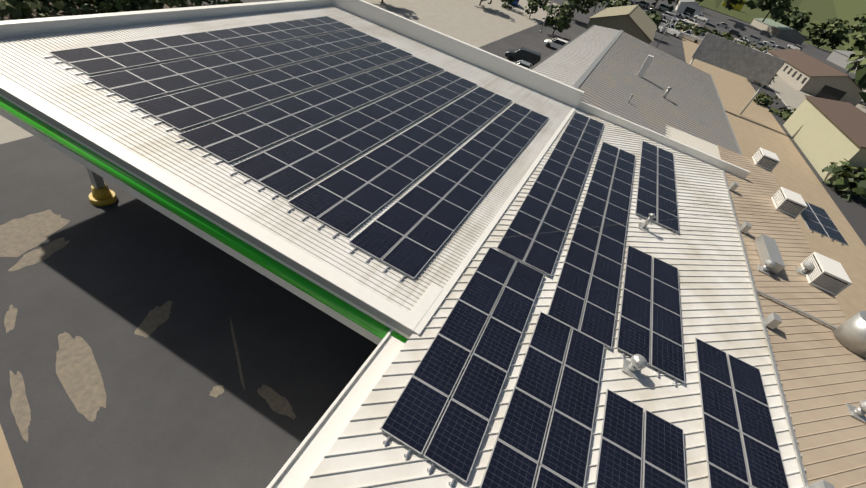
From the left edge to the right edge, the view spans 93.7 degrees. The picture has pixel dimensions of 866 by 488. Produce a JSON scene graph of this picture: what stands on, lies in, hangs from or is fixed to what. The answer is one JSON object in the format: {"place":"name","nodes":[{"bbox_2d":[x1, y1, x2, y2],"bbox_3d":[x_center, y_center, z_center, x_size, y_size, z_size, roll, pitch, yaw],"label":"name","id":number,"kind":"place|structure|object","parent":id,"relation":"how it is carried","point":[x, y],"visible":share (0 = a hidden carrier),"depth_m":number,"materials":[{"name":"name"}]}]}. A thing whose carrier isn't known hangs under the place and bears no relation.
{"place":"outdoors","nodes":[
{"label":"outdoors","id":0,"kind":"place"},
{"bbox_2d":[0,0,856,487],"bbox_3d":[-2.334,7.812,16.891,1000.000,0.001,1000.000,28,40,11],"label":"ground","id":1,"kind":"structure","parent":0,"point":[106,280],"depth_m":17.67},
{"bbox_2d":[86,168,116,205],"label":"canopy columns","id":2,"kind":"structure","parent":1,"relation":"on","point":[101,194],"depth_m":22.00,"materials":[{"name":"yellow metal"}]},
{"bbox_2d":[0,5,572,312],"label":"canopy roof","id":3,"kind":"structure","parent":2,"relation":"on","point":[26,65],"depth_m":17.34,"materials":[{"name":"white metal"}]},
{"bbox_2d":[44,55,405,281],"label":"panel rails","id":4,"kind":"object","parent":3,"relation":"on","point":[231,174],"visible":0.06,"depth_m":16.39,"materials":[{"name":"silver metal"}]},
{"bbox_2d":[48,16,547,278],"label":"solar panels","id":5,"kind":"object","parent":4,"relation":"on","point":[328,147],"visible":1,"depth_m":20.49,"materials":[{"name":"blue"}]},
{"bbox_2d":[0,0,583,344],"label":"canopy fascia","id":6,"kind":"structure","parent":3,"relation":"attached to","point":[390,315],"depth_m":15.70,"materials":[{"name":"white metal"}]},
{"bbox_2d":[0,97,407,342],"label":"green stripe","id":7,"kind":"object","parent":6,"relation":"attached to","point":[326,298],"visible":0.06,"depth_m":14.27,"materials":[{"name":"green metal"}]},
{"bbox_2d":[0,0,865,487],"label":"ground areas","id":8,"kind":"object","parent":1,"relation":"on","point":[756,126],"visible":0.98,"depth_m":50.01,"materials":[{"name":"beige concrete"}]},
{"bbox_2d":[675,19,692,29],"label":"yard car","id":9,"kind":"object","parent":8,"relation":"on","point":[684,22],"visible":0.38,"depth_m":174.06,"materials":[{"name":"white paint"}]},
{"bbox_2d":[683,19,699,26],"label":"yard car","id":10,"kind":"object","parent":8,"relation":"on","point":[693,22],"visible":0.77,"depth_m":200.73,"materials":[{"name":"white paint"}]},
{"bbox_2d":[682,30,702,42],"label":"yard car","id":11,"kind":"object","parent":8,"relation":"on","point":[688,34],"visible":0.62,"depth_m":149.10,"materials":[{"name":"white paint"}]},
{"bbox_2d":[702,22,718,32],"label":"yard car","id":12,"kind":"object","parent":8,"relation":"on","point":[708,25],"visible":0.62,"depth_m":202.25,"materials":[{"name":"grey paint"}]},
{"bbox_2d":[735,38,750,44],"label":"yard car","id":13,"kind":"object","parent":8,"relation":"on","point":[745,40],"visible":0.35,"depth_m":189.36,"materials":[{"name":"white paint"}]},
{"bbox_2d":[767,49,862,105],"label":"building","id":14,"kind":"structure","parent":8,"relation":"on","point":[799,70],"depth_m":123.37,"materials":[{"name":"metal"}]},
{"bbox_2d":[783,95,865,198],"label":"olive shed","id":15,"kind":"structure","parent":8,"relation":"on","point":[823,132],"depth_m":65.96,"materials":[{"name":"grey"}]},
{"bbox_2d":[266,100,749,487],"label":"parapet wall","id":16,"kind":"structure","parent":1,"relation":"on","point":[300,466],"depth_m":12.16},
{"bbox_2d":[303,108,808,487],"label":"metal roof","id":17,"kind":"structure","parent":16,"relation":"attached to","point":[702,253],"depth_m":14.51,"materials":[{"name":"white metal"}]},
{"bbox_2d":[496,192,778,238],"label":"roof cables","id":18,"kind":"object","parent":17,"relation":"on","point":[657,220],"visible":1,"depth_m":21.30,"materials":[{"name":"black rubber"}]},
{"bbox_2d":[383,215,843,487],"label":"mounting rails","id":19,"kind":"object","parent":16,"relation":"on","point":[451,484],"visible":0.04,"depth_m":9.79,"materials":[{"name":"silver metal"}]},
{"bbox_2d":[380,112,848,487],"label":"solar panels","id":20,"kind":"object","parent":19,"relation":"on","point":[411,420],"visible":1,"depth_m":13.21,"materials":[{"name":"blue"}]},
{"bbox_2d":[622,171,865,487],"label":"roof vents","id":21,"kind":"object","parent":16,"relation":"on","point":[850,334],"visible":0.96,"depth_m":17.38,"materials":[{"name":"silver metal"}]},
{"bbox_2d":[717,145,865,487],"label":"roof","id":22,"kind":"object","parent":16,"relation":"attached to","point":[821,368],"visible":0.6,"depth_m":16.92,"materials":[{"name":"beige metal"}]},
{"bbox_2d":[752,147,851,295],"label":"air conditioning units","id":23,"kind":"object","parent":16,"relation":"on","point":[828,275],"visible":1,"depth_m":21.64,"materials":[{"name":"white paint"}]},
{"bbox_2d":[505,47,540,65],"bbox_3d":[14.745,-30.386,65.779,5.900,2.227,2.275,22,40,4],"label":"grey suv","id":24,"kind":"object","parent":1,"relation":"on","point":[532,57],"visible":0.73,"depth_m":64.91,"materials":[{"name":"grey paint"}]},
{"bbox_2d":[514,60,531,68],"bbox_3d":[13.352,-26.393,60.961,5.775,1.817,2.275,22,40,4],"label":"silver car","id":25,"kind":"object","parent":1,"relation":"on","point":[528,65],"visible":0.15,"depth_m":60.12,"materials":[{"name":"grey paint"}]},
{"bbox_2d":[544,37,568,48],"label":"white hatch","id":26,"kind":"object","parent":1,"relation":"on","point":[557,43],"visible":0.58,"depth_m":79.98,"materials":[{"name":"white paint"}]},
{"bbox_2d":[540,1,673,47],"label":"street lights","id":27,"kind":"object","parent":1,"relation":"on","point":[552,2],"visible":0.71,"depth_m":90.00,"materials":[{"name":"silver metal"}]},
{"bbox_2d":[381,0,865,104],"bbox_3d":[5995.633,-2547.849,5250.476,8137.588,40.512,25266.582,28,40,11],"label":"trunks","id":28,"kind":"object","parent":1,"relation":"on","point":[654,7],"visible":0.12,"depth_m":141.36,"materials":[{"name":"brown plant"}]},
{"bbox_2d":[0,0,865,202],"bbox_3d":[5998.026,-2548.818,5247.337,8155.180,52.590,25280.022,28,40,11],"label":"foliage","id":29,"kind":"object","parent":28,"relation":"on","point":[834,31],"visible":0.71,"depth_m":91.42,"materials":[{"name":"green plant"}]},
{"bbox_2d":[635,1,649,8],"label":"yard car","id":30,"kind":"object","parent":1,"relation":"on","point":[644,4],"visible":0.94,"depth_m":207.43,"materials":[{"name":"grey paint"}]},
{"bbox_2d":[643,8,664,18],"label":"yard car","id":31,"kind":"object","parent":1,"relation":"on","point":[662,15],"visible":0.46,"depth_m":181.25,"materials":[{"name":"grey paint"}]},
{"bbox_2d":[654,22,666,32],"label":"yard car","id":32,"kind":"object","parent":1,"relation":"on","point":[662,29],"visible":0.38,"depth_m":144.51,"materials":[{"name":"white paint"}]},
{"bbox_2d":[659,19,668,25],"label":"yard car","id":33,"kind":"object","parent":1,"relation":"on","point":[664,22],"visible":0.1,"depth_m":160.10,"materials":[{"name":"white paint"}]},
{"bbox_2d":[658,4,672,12],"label":"yard car","id":34,"kind":"object","parent":1,"relation":"on","point":[663,7],"visible":0.73,"depth_m":221.28,"materials":[{"name":"white paint"}]},
{"bbox_2d":[663,11,678,22],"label":"yard car","id":35,"kind":"object","parent":1,"relation":"on","point":[670,17],"visible":0.9,"depth_m":188.59,"materials":[{"name":"white paint"}]},
{"bbox_2d":[664,24,684,36],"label":"yard car","id":36,"kind":"object","parent":1,"relation":"on","point":[672,30],"visible":0.65,"depth_m":146.97,"materials":[{"name":"white paint"}]},
{"bbox_2d":[679,12,691,18],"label":"yard car","id":37,"kind":"object","parent":1,"relation":"on","point":[686,15],"visible":0.98,"depth_m":223.87,"materials":[{"name":"white paint"}]},
{"bbox_2d":[675,0,703,17],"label":"yard office","id":38,"kind":"structure","parent":1,"relation":"on","point":[692,7],"depth_m":244.97,"materials":[{"name":"white paint"}]},
{"bbox_2d":[694,14,710,21],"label":"yard car","id":39,"kind":"object","parent":1,"relation":"on","point":[701,17],"visible":0.98,"depth_m":241.23,"materials":[{"name":"white paint"}]},
{"bbox_2d":[716,22,729,28],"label":"yard car","id":40,"kind":"object","parent":1,"relation":"on","point":[725,25],"visible":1,"depth_m":244.33,"materials":[{"name":"grey paint"}]},
{"bbox_2d":[729,29,741,37],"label":"yard car","id":41,"kind":"object","parent":1,"relation":"on","point":[735,33],"visible":0.88,"depth_m":216.50,"materials":[{"name":"grey paint"}]},
{"bbox_2d":[690,0,785,114],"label":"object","id":42,"kind":"object","parent":1,"relation":"on","point":[763,68],"visible":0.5,"depth_m":74.75,"materials":[{"name":"grey"}]},
{"bbox_2d":[733,23,746,30],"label":"yard car","id":43,"kind":"object","parent":1,"relation":"on","point":[738,25],"visible":1,"depth_m":268.99,"materials":[{"name":"grey paint"}]},
{"bbox_2d":[743,35,760,42],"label":"yard car","id":44,"kind":"object","parent":1,"relation":"on","point":[754,39],"visible":0.85,"depth_m":215.59,"materials":[{"name":"grey paint"}]},
{"bbox_2d":[753,42,767,49],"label":"yard car","id":45,"kind":"object","parent":1,"relation":"on","point":[760,44],"visible":0.6,"depth_m":199.33,"materials":[{"name":"grey paint"}]},
{"bbox_2d":[760,30,772,37],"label":"yard car","id":46,"kind":"object","parent":1,"relation":"on","point":[766,33],"visible":1,"depth_m":282.26,"materials":[{"name":"grey paint"}]},
{"bbox_2d":[763,41,777,47],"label":"yard car","id":47,"kind":"object","parent":1,"relation":"on","point":[772,43],"visible":0.9,"depth_m":226.99,"materials":[{"name":"white paint"}]},
{"bbox_2d":[750,18,805,44],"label":"green roof shed","id":48,"kind":"structure","parent":1,"relation":"on","point":[781,31],"depth_m":314.52,"materials":[{"name":"concrete"}]},
{"bbox_2d":[774,45,786,49],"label":"yard car","id":49,"kind":"object","parent":1,"relation":"on","point":[779,47],"visible":0.27,"depth_m":206.43,"materials":[{"name":"grey paint"}]},
{"bbox_2d":[787,44,802,50],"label":"yard car","id":50,"kind":"object","parent":1,"relation":"on","point":[796,46],"visible":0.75,"depth_m":253.80,"materials":[{"name":"white paint"}]},
{"bbox_2d":[826,50,864,72],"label":"grey shed","id":51,"kind":"structure","parent":1,"relation":"on","point":[840,58],"depth_m":252.18,"materials":[{"name":"grey metal"}]},
{"bbox_2d":[586,4,656,43],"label":"building","id":52,"kind":"structure","parent":0,"point":[636,21],"depth_m":90.51,"materials":[{"name":"grey"}]},
{"bbox_2d":[529,25,741,154],"bbox_3d":[25.591,-18.880,52.392,20.850,7.710,48.200,28,40,11],"label":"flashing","id":53,"kind":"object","parent":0,"point":[582,78],"depth_m":45.24,"materials":[{"name":"grey metal"}]},
{"bbox_2d":[532,25,619,85],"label":"grey roof","id":54,"kind":"structure","parent":53,"relation":"on","point":[570,63],"depth_m":45.81,"materials":[{"name":"grey metal"}]},
{"bbox_2d":[578,32,738,153],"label":"grey roof","id":55,"kind":"structure","parent":53,"relation":"on","point":[690,103],"depth_m":43.65,"materials":[{"name":"grey metal"}]},
{"bbox_2d":[637,55,653,77],"bbox_3d":[24.349,-20.375,46.626,0.600,2.400,0.600,28,40,11],"label":"flue","id":56,"kind":"object","parent":55,"relation":"on","point":[645,65],"visible":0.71,"depth_m":46.34,"materials":[{"name":"white paint"}]},
{"bbox_2d":[628,87,671,103],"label":"grey roof vents","id":57,"kind":"object","parent":55,"relation":"on","point":[665,93],"visible":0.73,"depth_m":42.83,"materials":[{"name":"grey metal"}]},
{"bbox_2d":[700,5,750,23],"label":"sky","id":58,"kind":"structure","parent":0,"point":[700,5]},
{"bbox_2d":[695,0,865,51],"bbox_3d":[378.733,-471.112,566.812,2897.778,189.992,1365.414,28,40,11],"label":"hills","id":59,"kind":"structure","parent":0,"point":[822,11],"depth_m":470.34,"materials":[{"name":"green plant"}]}
]}

